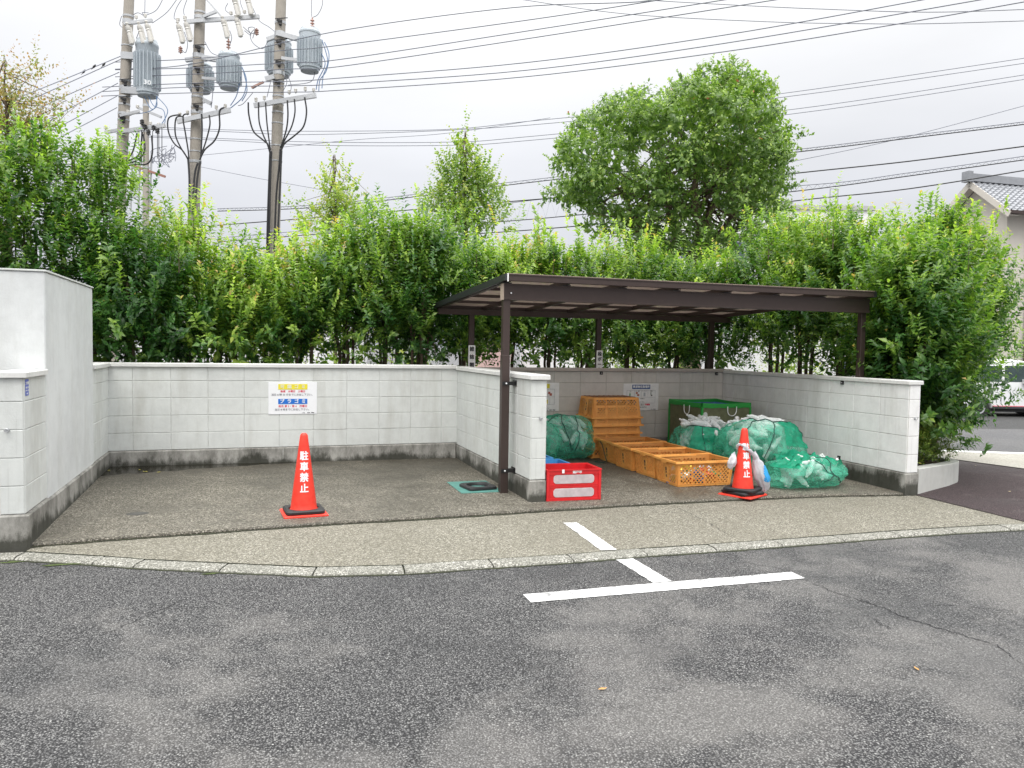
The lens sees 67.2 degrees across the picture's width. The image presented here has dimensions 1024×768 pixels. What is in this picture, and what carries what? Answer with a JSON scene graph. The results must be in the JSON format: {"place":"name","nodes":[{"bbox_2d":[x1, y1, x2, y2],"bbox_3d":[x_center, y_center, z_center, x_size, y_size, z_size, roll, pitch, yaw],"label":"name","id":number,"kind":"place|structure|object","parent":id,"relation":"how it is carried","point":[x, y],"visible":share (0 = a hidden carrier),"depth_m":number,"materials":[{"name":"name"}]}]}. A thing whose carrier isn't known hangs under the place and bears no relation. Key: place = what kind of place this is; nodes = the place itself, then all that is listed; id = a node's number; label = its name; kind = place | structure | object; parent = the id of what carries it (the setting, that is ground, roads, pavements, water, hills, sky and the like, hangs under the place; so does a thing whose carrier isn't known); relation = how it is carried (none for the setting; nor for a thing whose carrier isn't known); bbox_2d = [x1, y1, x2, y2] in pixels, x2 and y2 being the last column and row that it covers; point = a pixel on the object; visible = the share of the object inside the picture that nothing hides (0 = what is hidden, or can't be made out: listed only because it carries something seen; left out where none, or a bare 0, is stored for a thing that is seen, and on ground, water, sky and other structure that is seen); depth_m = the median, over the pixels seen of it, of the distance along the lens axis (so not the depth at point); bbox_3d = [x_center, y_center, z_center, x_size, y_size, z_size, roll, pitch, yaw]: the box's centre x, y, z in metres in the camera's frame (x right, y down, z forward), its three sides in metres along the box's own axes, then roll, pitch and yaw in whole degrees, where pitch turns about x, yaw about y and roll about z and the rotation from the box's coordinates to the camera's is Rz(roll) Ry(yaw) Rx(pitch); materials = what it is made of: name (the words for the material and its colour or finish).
{"place":"outdoors","nodes":[
{"label":"outdoors","id":0,"kind":"place"},
{"bbox_2d":[32,452,903,546],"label":"bay floor","id":1,"kind":"structure","parent":0,"point":[214,500],"depth_m":7.52,"materials":[{"name":"concrete"}]},
{"bbox_2d":[101,462,295,475],"bbox_3d":[-3.393,0.956,8.801,2.235,0.013,0.605,0,3,-19],"label":"dirt strip","id":2,"kind":"object","parent":1,"relation":"on","point":[115,470],"visible":0.94,"depth_m":8.74,"materials":[{"name":"black"}]},
{"bbox_2d":[279,433,328,518],"bbox_3d":[-1.810,0.776,6.705,0.370,0.700,0.370,0,3,-23],"label":"traffic cone","id":3,"kind":"object","parent":1,"relation":"on","point":[304,504],"visible":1,"depth_m":6.64,"materials":[{"name":"plastic"}]},
{"bbox_2d":[447,481,498,493],"bbox_3d":[-0.398,1.078,8.086,0.435,0.018,0.610,0,3,-19],"label":"rubber mat","id":4,"kind":"object","parent":1,"relation":"on","point":[457,487],"visible":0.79,"depth_m":7.92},
{"bbox_2d":[459,481,496,490],"bbox_3d":[-0.355,1.062,8.030,0.320,0.032,0.320,0,3,-27],"label":"cone weight","id":5,"kind":"object","parent":4,"relation":"on","point":[472,486],"visible":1,"depth_m":7.96,"materials":[{"name":"black rubber"}]},
{"bbox_2d":[546,413,594,458],"bbox_3d":[0.657,0.686,10.266,0.897,0.588,0.818,0,3,-19],"label":"net bag","id":6,"kind":"object","parent":1,"relation":"on","point":[576,450],"visible":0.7,"depth_m":10.03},
{"bbox_2d":[544,463,601,500],"bbox_3d":[0.557,0.975,7.711,0.568,0.308,0.400,0,3,-15],"label":"folding crate","id":7,"kind":"object","parent":1,"relation":"on","point":[571,481],"visible":0.91,"depth_m":7.54,"materials":[{"name":"red plastic"}]},
{"bbox_2d":[578,434,637,457],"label":"orange crate","id":8,"kind":"object","parent":1,"relation":"on","point":[593,455],"visible":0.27,"depth_m":10.40,"materials":[{"name":"plastic"}]},
{"bbox_2d":[584,426,640,449],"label":"orange crate","id":9,"kind":"object","parent":8,"relation":"on","point":[591,448],"visible":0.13,"depth_m":10.39,"materials":[{"name":"plastic"}]},
{"bbox_2d":[581,418,640,442],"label":"orange crate","id":10,"kind":"object","parent":9,"relation":"on","point":[592,437],"visible":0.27,"depth_m":10.38,"materials":[{"name":"plastic"}]},
{"bbox_2d":[578,410,642,434],"bbox_3d":[1.334,0.523,10.640,0.764,0.284,0.544,0,3,-18],"label":"orange crate","id":11,"kind":"object","parent":10,"relation":"on","point":[636,431],"visible":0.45,"depth_m":10.43,"materials":[{"name":"plastic"}]},
{"bbox_2d":[579,403,643,426],"bbox_3d":[1.348,0.418,10.629,0.764,0.284,0.544,0,3,-19],"label":"orange crate","id":12,"kind":"object","parent":11,"relation":"on","point":[610,424],"visible":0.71,"depth_m":10.40,"materials":[{"name":"plastic"}]},
{"bbox_2d":[576,395,642,418],"bbox_3d":[1.341,0.311,10.632,0.764,0.288,0.544,0,3,-18],"label":"orange crate","id":13,"kind":"object","parent":12,"relation":"on","point":[607,399],"visible":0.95,"depth_m":10.45,"materials":[{"name":"plastic"}]},
{"bbox_2d":[595,437,666,463],"bbox_3d":[1.557,0.872,10.137,0.764,0.284,0.544,0,3,-19],"label":"orange crate","id":14,"kind":"object","parent":1,"relation":"on","point":[606,442],"visible":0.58,"depth_m":10.15,"materials":[{"name":"plastic"}]},
{"bbox_2d":[611,442,686,470],"bbox_3d":[1.702,0.904,9.644,0.764,0.284,0.544,0,3,-18],"label":"orange crate","id":15,"kind":"object","parent":1,"relation":"on","point":[628,464],"visible":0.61,"depth_m":9.57,"materials":[{"name":"plastic"}]},
{"bbox_2d":[433,273,876,492],"bbox_3d":[1.591,0.069,9.839,4.610,2.477,3.128,0,3,-19],"label":"carport shelter","id":16,"kind":"object","parent":1,"relation":"on","point":[506,296],"visible":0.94,"depth_m":8.66,"materials":[{"name":"brown metal"}]},
{"bbox_2d":[632,448,711,478],"bbox_3d":[1.884,0.937,9.163,0.764,0.284,0.544,0,3,-20],"label":"orange crate","id":17,"kind":"object","parent":1,"relation":"on","point":[643,465],"visible":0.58,"depth_m":9.11,"materials":[{"name":"plastic"}]},
{"bbox_2d":[652,454,732,486],"bbox_3d":[2.044,0.969,8.679,0.764,0.284,0.544,0,3,-18],"label":"orange crate","id":18,"kind":"object","parent":1,"relation":"on","point":[720,461],"visible":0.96,"depth_m":8.50,"materials":[{"name":"plastic"}]},
{"bbox_2d":[669,425,738,464],"bbox_3d":[2.563,0.775,10.079,0.997,0.530,0.859,0,3,-19],"label":"net bag","id":19,"kind":"object","parent":1,"relation":"on","point":[701,441],"visible":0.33,"depth_m":9.70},
{"bbox_2d":[667,398,750,460],"bbox_3d":[2.729,0.620,10.729,0.796,0.778,0.877,0,3,-19],"label":"box","id":20,"kind":"object","parent":1,"relation":"on","point":[725,410],"visible":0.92,"depth_m":10.49,"materials":[{"name":"green plastic"}]},
{"bbox_2d":[718,428,766,499],"bbox_3d":[2.415,0.809,8.041,0.375,0.700,0.375,4,4,44],"label":"traffic cone","id":21,"kind":"object","parent":1,"relation":"on","point":[742,486],"visible":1,"depth_m":7.97,"materials":[{"name":"plastic"}]},
{"bbox_2d":[727,443,770,492],"bbox_3d":[2.484,0.884,8.056,0.483,0.540,0.176,1,3,-8],"label":"plastic bag","id":22,"kind":"object","parent":21,"relation":"on","point":[761,475],"visible":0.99,"depth_m":8.02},
{"bbox_2d":[714,418,807,474],"bbox_3d":[3.084,0.745,9.496,1.134,0.684,0.979,0,3,-19],"label":"net bag","id":23,"kind":"object","parent":1,"relation":"on","point":[793,435],"visible":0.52,"depth_m":9.24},
{"bbox_2d":[765,456,847,487],"bbox_3d":[3.315,0.975,8.651,1.093,0.334,0.699,0,3,-19],"label":"net bag","id":24,"kind":"object","parent":1,"relation":"on","point":[826,472],"visible":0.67,"depth_m":8.50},
{"bbox_2d":[772,449,842,467],"bbox_3d":[3.245,0.844,8.788,0.838,0.168,0.786,0,3,-19],"label":"net cloth","id":25,"kind":"object","parent":24,"relation":"on","point":[789,454],"visible":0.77,"depth_m":8.64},
{"bbox_2d":[0,531,1023,767],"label":"asphalt road","id":26,"kind":"structure","parent":0,"point":[489,668],"depth_m":3.79,"materials":[{"name":"asphalt"}]},
{"bbox_2d":[0,524,1023,575],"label":"kerb","id":27,"kind":"structure","parent":26,"relation":"on","point":[311,571],"depth_m":5.40,"materials":[{"name":"concrete"}]},
{"bbox_2d":[25,523,1023,566],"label":"kerb joint dirt","id":28,"kind":"structure","parent":27,"relation":"on","point":[494,558],"depth_m":5.56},
{"bbox_2d":[0,530,1023,577],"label":"gutter dirt","id":29,"kind":"structure","parent":26,"relation":"on","point":[497,567],"depth_m":5.37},
{"bbox_2d":[523,558,803,601],"bbox_3d":[0.959,1.316,5.347,2.016,0.016,0.726,0,3,-19],"label":"road marking","id":30,"kind":"object","parent":26,"relation":"on","point":[648,573],"visible":1,"depth_m":5.12,"materials":[{"name":"paint"}]},
{"bbox_2d":[0,0,1023,348],"label":"sky","id":31,"kind":"structure","parent":0,"point":[84,33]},
{"bbox_2d":[108,451,936,465],"bbox_3d":[-2.554,0.862,9.180,15.600,0.001,5.650,0,3,-19],"label":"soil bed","id":32,"kind":"object","parent":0,"point":[917,464],"depth_m":9.45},
{"bbox_2d":[0,101,47,267],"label":"hedge shrub","id":33,"kind":"object","parent":32,"relation":"on","point":[8,212],"visible":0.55,"depth_m":8.74,"materials":[{"name":"green plant"}]},
{"bbox_2d":[0,110,130,357],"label":"hedge shrub","id":34,"kind":"object","parent":32,"relation":"on","point":[41,166],"visible":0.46,"depth_m":9.12,"materials":[{"name":"green plant"}]},
{"bbox_2d":[0,111,195,361],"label":"hedge shrub","id":35,"kind":"object","parent":32,"relation":"on","point":[98,158],"visible":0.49,"depth_m":9.45,"materials":[{"name":"green plant"}]},
{"bbox_2d":[45,201,238,362],"bbox_3d":[-4.682,-0.646,9.442,2.578,3.151,2.308,0,3,-19],"label":"hedge shrub","id":36,"kind":"object","parent":32,"relation":"on","point":[123,313],"visible":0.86,"depth_m":9.14,"materials":[{"name":"green plant"}]},
{"bbox_2d":[108,181,267,362],"bbox_3d":[-4.299,-0.902,10.136,2.806,3.602,2.165,2,3,22],"label":"hedge shrub","id":37,"kind":"object","parent":32,"relation":"on","point":[192,242],"visible":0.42,"depth_m":9.90,"materials":[{"name":"green plant"}]},
{"bbox_2d":[125,222,312,362],"bbox_3d":[-3.847,-0.614,10.208,2.098,3.039,2.377,3,3,33],"label":"hedge shrub","id":38,"kind":"object","parent":32,"relation":"on","point":[252,302],"visible":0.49,"depth_m":9.80,"materials":[{"name":"green plant"}]},
{"bbox_2d":[184,214,325,363],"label":"hedge shrub","id":39,"kind":"object","parent":32,"relation":"on","point":[289,338],"visible":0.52,"depth_m":9.96,"materials":[{"name":"green plant"}]},
{"bbox_2d":[225,211,374,363],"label":"hedge shrub","id":40,"kind":"object","parent":32,"relation":"on","point":[293,328],"visible":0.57,"depth_m":10.14,"materials":[{"name":"green plant"}]},
{"bbox_2d":[274,198,425,363],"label":"hedge shrub","id":41,"kind":"object","parent":32,"relation":"on","point":[330,255],"visible":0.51,"depth_m":10.35,"materials":[{"name":"green plant"}]},
{"bbox_2d":[306,183,465,364],"bbox_3d":[-1.681,-0.891,10.860,2.258,3.595,2.151,2,3,21],"label":"hedge shrub","id":42,"kind":"object","parent":32,"relation":"on","point":[378,269],"visible":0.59,"depth_m":10.36,"materials":[{"name":"green plant"}]},
{"bbox_2d":[331,180,493,364],"bbox_3d":[-1.362,-0.950,10.598,2.240,3.749,2.195,0,3,-19],"label":"hedge shrub","id":43,"kind":"object","parent":32,"relation":"on","point":[439,245],"visible":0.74,"depth_m":10.40,"materials":[{"name":"green plant"}]},
{"bbox_2d":[402,204,527,365],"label":"hedge shrub","id":44,"kind":"object","parent":32,"relation":"on","point":[482,321],"visible":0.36,"depth_m":11.27,"materials":[{"name":"green plant"}]},
{"bbox_2d":[451,199,570,366],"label":"hedge shrub","id":45,"kind":"object","parent":32,"relation":"on","point":[505,265],"visible":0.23,"depth_m":11.67,"materials":[{"name":"green plant"}]},
{"bbox_2d":[495,203,609,367],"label":"hedge shrub","id":46,"kind":"object","parent":32,"relation":"on","point":[547,254],"visible":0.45,"depth_m":11.89,"materials":[{"name":"green plant"}]},
{"bbox_2d":[516,210,638,367],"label":"hedge shrub","id":47,"kind":"object","parent":32,"relation":"on","point":[578,347],"visible":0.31,"depth_m":12.11,"materials":[{"name":"green plant"}]},
{"bbox_2d":[580,210,697,367],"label":"hedge shrub","id":48,"kind":"object","parent":32,"relation":"on","point":[628,334],"visible":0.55,"depth_m":12.20,"materials":[{"name":"green plant"}]},
{"bbox_2d":[619,226,735,368],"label":"hedge shrub","id":49,"kind":"object","parent":32,"relation":"on","point":[683,352],"visible":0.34,"depth_m":12.43,"materials":[{"name":"green plant"}]},
{"bbox_2d":[642,238,770,371],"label":"hedge shrub","id":50,"kind":"object","parent":32,"relation":"on","point":[734,351],"visible":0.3,"depth_m":12.65,"materials":[{"name":"green plant"}]},
{"bbox_2d":[703,194,824,372],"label":"hedge shrub","id":51,"kind":"object","parent":32,"relation":"on","point":[752,246],"visible":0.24,"depth_m":12.29,"materials":[{"name":"green plant"}]},
{"bbox_2d":[725,171,897,374],"bbox_3d":[4.250,-1.008,11.423,2.152,3.972,2.406,2,3,15],"label":"hedge shrub","id":52,"kind":"object","parent":32,"relation":"on","point":[779,266],"visible":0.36,"depth_m":11.32,"materials":[{"name":"green plant"}]},
{"bbox_2d":[768,190,931,377],"bbox_3d":[4.686,-0.831,10.864,2.130,3.683,2.588,0,3,-19],"label":"hedge shrub","id":53,"kind":"object","parent":32,"relation":"on","point":[813,274],"visible":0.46,"depth_m":10.54,"materials":[{"name":"green plant"}]},
{"bbox_2d":[814,190,1023,463],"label":"hedge shrub","id":54,"kind":"object","parent":32,"relation":"on","point":[919,272],"visible":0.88,"depth_m":8.92,"materials":[{"name":"green plant"}]},
{"bbox_2d":[829,282,1020,429],"bbox_3d":[5.163,-0.248,9.987,2.290,2.625,2.078,4,4,45],"label":"hedge shrub","id":55,"kind":"object","parent":32,"relation":"on","point":[984,350],"visible":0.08,"depth_m":9.35,"materials":[{"name":"green plant"}]},
{"bbox_2d":[917,420,962,464],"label":"azalea bush","id":56,"kind":"object","parent":32,"relation":"on","point":[926,448],"visible":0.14,"depth_m":9.14,"materials":[{"name":"green plant"}]},
{"bbox_2d":[27,495,1023,566],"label":"apron","id":57,"kind":"object","parent":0,"point":[482,537],"visible":1,"depth_m":6.36,"materials":[{"name":"concrete"}]},
{"bbox_2d":[31,495,914,547],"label":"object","id":58,"kind":"object","parent":57,"relation":"on","point":[438,518],"visible":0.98,"depth_m":6.74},
{"bbox_2d":[564,522,615,549],"bbox_3d":[0.621,1.234,6.291,0.132,0.012,0.887,0,3,-15],"label":"apron marking","id":59,"kind":"object","parent":57,"relation":"on","point":[591,537],"visible":1,"depth_m":6.25,"materials":[{"name":"paint"}]},
{"bbox_2d":[37,344,1023,567],"bbox_3d":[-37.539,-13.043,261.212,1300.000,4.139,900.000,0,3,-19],"label":"ground","id":60,"kind":"structure","parent":0,"point":[452,360],"depth_m":77.02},
{"bbox_2d":[0,369,50,552],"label":"block wall","id":61,"kind":"structure","parent":60,"relation":"on","point":[25,513],"depth_m":5.46,"materials":[{"name":"concrete"}]},
{"bbox_2d":[0,268,94,523],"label":"tall wall","id":62,"kind":"structure","parent":60,"relation":"on","point":[45,319],"depth_m":6.41,"materials":[{"name":"concrete"}]},
{"bbox_2d":[0,34,101,253],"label":"maple tree","id":63,"kind":"object","parent":60,"relation":"on","point":[5,99],"visible":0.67,"depth_m":10.43,"materials":[{"name":"green plant"}]},
{"bbox_2d":[93,363,109,480],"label":"block wall","id":64,"kind":"structure","parent":60,"relation":"on","point":[101,422],"depth_m":8.24,"materials":[{"name":"concrete"}]},
{"bbox_2d":[104,0,175,361],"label":"utility pole","id":65,"kind":"object","parent":60,"relation":"on","point":[144,55],"visible":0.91,"depth_m":20.83,"materials":[{"name":"concrete"}]},
{"bbox_2d":[120,0,658,61],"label":"overhead wire","id":66,"kind":"object","parent":65,"relation":"attached to","point":[411,35],"visible":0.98,"depth_m":19.21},
{"bbox_2d":[130,0,659,68],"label":"overhead wire","id":67,"kind":"object","parent":65,"relation":"attached to","point":[409,20],"visible":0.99,"depth_m":19.23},
{"bbox_2d":[115,0,722,69],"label":"overhead wire","id":68,"kind":"object","parent":65,"relation":"attached to","point":[441,44],"visible":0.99,"depth_m":19.03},
{"bbox_2d":[115,0,774,76],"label":"overhead wire","id":69,"kind":"object","parent":65,"relation":"attached to","point":[469,47],"visible":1,"depth_m":18.85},
{"bbox_2d":[105,0,921,86],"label":"overhead wire","id":70,"kind":"object","parent":65,"relation":"attached to","point":[544,60],"visible":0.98,"depth_m":18.38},
{"bbox_2d":[103,0,979,91],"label":"overhead wire","id":71,"kind":"object","parent":65,"relation":"attached to","point":[581,63],"visible":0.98,"depth_m":18.16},
{"bbox_2d":[105,1,1023,95],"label":"overhead wire","id":72,"kind":"object","parent":65,"relation":"attached to","point":[603,67],"visible":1,"depth_m":18.02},
{"bbox_2d":[147,75,1021,142],"bbox_3d":[1.678,-8.648,24.480,28.030,1.839,0.071,1,3,6],"label":"overhead wire","id":73,"kind":"object","parent":65,"relation":"attached to","point":[596,130],"visible":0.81,"depth_m":24.75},
{"bbox_2d":[153,79,1023,145],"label":"overhead wire","id":74,"kind":"object","parent":65,"relation":"attached to","point":[569,136],"visible":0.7,"depth_m":24.75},
{"bbox_2d":[161,63,1023,134],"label":"overhead wire","id":75,"kind":"object","parent":65,"relation":"attached to","point":[571,121],"visible":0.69,"depth_m":24.67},
{"bbox_2d":[166,58,1023,131],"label":"overhead wire","id":76,"kind":"object","parent":65,"relation":"attached to","point":[585,115],"visible":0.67,"depth_m":24.55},
{"bbox_2d":[130,99,175,262],"bbox_3d":[-15.910,-6.478,33.942,1.960,14.118,0.886,1,3,11],"label":"utility pole","id":77,"kind":"object","parent":60,"relation":"on","point":[145,108],"visible":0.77,"depth_m":33.94,"materials":[{"name":"concrete"}]},
{"bbox_2d":[167,0,259,362],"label":"utility pole","id":78,"kind":"object","parent":60,"relation":"on","point":[198,115],"visible":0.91,"depth_m":20.80,"materials":[{"name":"concrete"}]},
{"bbox_2d":[217,122,1023,211],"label":"overhead cable","id":79,"kind":"object","parent":78,"relation":"attached to","point":[708,162],"visible":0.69,"depth_m":19.42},
{"bbox_2d":[218,156,1023,241],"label":"overhead cable","id":80,"kind":"object","parent":78,"relation":"attached to","point":[765,194],"visible":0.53,"depth_m":19.21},
{"bbox_2d":[222,170,1023,252],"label":"overhead wire","id":81,"kind":"object","parent":78,"relation":"attached to","point":[800,200],"visible":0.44,"depth_m":19.12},
{"bbox_2d":[137,325,366,363],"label":"white house","id":82,"kind":"structure","parent":60,"relation":"on","point":[315,353],"depth_m":34.00,"materials":[{"name":"paint"}]},
{"bbox_2d":[93,362,457,466],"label":"block wall","id":83,"kind":"structure","parent":60,"relation":"on","point":[183,413],"depth_m":9.26,"materials":[{"name":"concrete"}]},
{"bbox_2d":[268,382,316,413],"bbox_3d":[-2.653,0.171,9.335,0.566,0.388,0.010,0,3,-19],"label":"rubbish sign","id":84,"kind":"object","parent":83,"relation":"attached to","point":[292,397],"visible":1,"depth_m":9.33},
{"bbox_2d":[243,0,328,352],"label":"utility pole","id":85,"kind":"object","parent":60,"relation":"on","point":[276,103],"visible":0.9,"depth_m":20.85,"materials":[{"name":"concrete"}]},
{"bbox_2d":[279,137,377,363],"bbox_3d":[-3.826,-2.023,16.713,1.992,6.628,2.339,-1,3,-31],"label":"ginkgo tree","id":86,"kind":"object","parent":60,"relation":"on","point":[338,194],"visible":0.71,"depth_m":16.36,"materials":[{"name":"green plant"}]},
{"bbox_2d":[411,105,519,365],"bbox_3d":[-1.038,-2.265,16.453,2.330,7.228,2.256,1,3,-1],"label":"ginkgo tree","id":87,"kind":"object","parent":60,"relation":"on","point":[469,186],"visible":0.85,"depth_m":16.18,"materials":[{"name":"green plant"}]},
{"bbox_2d":[456,366,550,501],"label":"block wall","id":88,"kind":"structure","parent":60,"relation":"on","point":[477,432],"depth_m":7.98,"materials":[{"name":"concrete"}]},
{"bbox_2d":[520,318,651,367],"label":"white house","id":89,"kind":"structure","parent":60,"relation":"on","point":[541,359],"depth_m":33.01,"materials":[{"name":"paint"}]},
{"bbox_2d":[480,367,731,451],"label":"block wall","id":90,"kind":"structure","parent":60,"relation":"on","point":[575,384],"depth_m":11.17,"materials":[{"name":"concrete"}]},
{"bbox_2d":[547,383,558,410],"bbox_3d":[0.387,0.178,10.670,0.568,0.396,0.008,0,3,-19],"label":"recycling sign","id":91,"kind":"object","parent":90,"relation":"attached to","point":[552,396],"visible":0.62,"depth_m":10.73,"materials":[{"name":"white"}]},
{"bbox_2d":[623,384,658,409],"bbox_3d":[1.869,0.188,11.175,0.570,0.389,0.010,0,3,-19],"label":"recycling sign","id":92,"kind":"object","parent":90,"relation":"attached to","point":[646,395],"visible":0.67,"depth_m":11.19,"materials":[{"name":"white"}]},
{"bbox_2d":[537,53,814,368],"bbox_3d":[4.072,-3.683,19.706,6.930,9.928,5.429,1,3,1],"label":"evergreen tree","id":93,"kind":"object","parent":60,"relation":"on","point":[701,104],"visible":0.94,"depth_m":18.19,"materials":[{"name":"green plant"}]},
{"bbox_2d":[644,204,874,376],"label":"apartment building","id":94,"kind":"structure","parent":60,"relation":"on","point":[865,214],"depth_m":43.62,"materials":[{"name":"white paint"}]},
{"bbox_2d":[700,315,835,374],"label":"white shed","id":95,"kind":"structure","parent":60,"relation":"on","point":[757,359],"depth_m":27.00,"materials":[{"name":"paint"}]},
{"bbox_2d":[722,370,923,495],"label":"block wall","id":96,"kind":"structure","parent":60,"relation":"on","point":[866,430],"depth_m":9.13,"materials":[{"name":"concrete"}]},
{"bbox_2d":[917,454,958,497],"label":"planter wall","id":97,"kind":"structure","parent":60,"relation":"on","point":[941,474],"depth_m":8.82,"materials":[{"name":"concrete"}]},
{"bbox_2d":[932,171,1023,360],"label":"tiled house","id":98,"kind":"structure","parent":60,"relation":"on","point":[992,192],"depth_m":29.32,"materials":[{"name":"beige paint"}]},
{"bbox_2d":[217,146,1023,225],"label":"overhead wire","id":99,"kind":"object","parent":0,"point":[759,177],"visible":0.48,"depth_m":19.16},
{"bbox_2d":[526,0,1017,23],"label":"overhead wire","id":100,"kind":"object","parent":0,"point":[779,22],"visible":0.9,"depth_m":21.95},
{"bbox_2d":[917,459,1023,520],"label":"red path","id":101,"kind":"structure","parent":0,"point":[985,487],"depth_m":8.76,"materials":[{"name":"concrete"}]},
{"bbox_2d":[845,184,1023,446],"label":"hedge shrub","id":102,"kind":"object","parent":101,"relation":"on","point":[953,216],"visible":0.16,"depth_m":10.28,"materials":[{"name":"green plant"}]},
{"bbox_2d":[920,451,1023,467],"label":"apron","id":103,"kind":"object","parent":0,"point":[1011,460],"visible":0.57,"depth_m":11.67,"materials":[{"name":"concrete"}]},
{"bbox_2d":[938,428,1023,451],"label":"road","id":104,"kind":"structure","parent":0,"point":[1006,440],"depth_m":14.62,"materials":[{"name":"asphalt"}]},
{"bbox_2d":[944,412,1023,428],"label":"parking lot","id":105,"kind":"structure","parent":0,"point":[1009,420],"depth_m":20.01,"materials":[{"name":"asphalt"}]},
{"bbox_2d":[964,359,1023,415],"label":"parked car","id":106,"kind":"object","parent":105,"relation":"on","point":[1015,385],"visible":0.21,"depth_m":21.44,"materials":[{"name":"white metal"}]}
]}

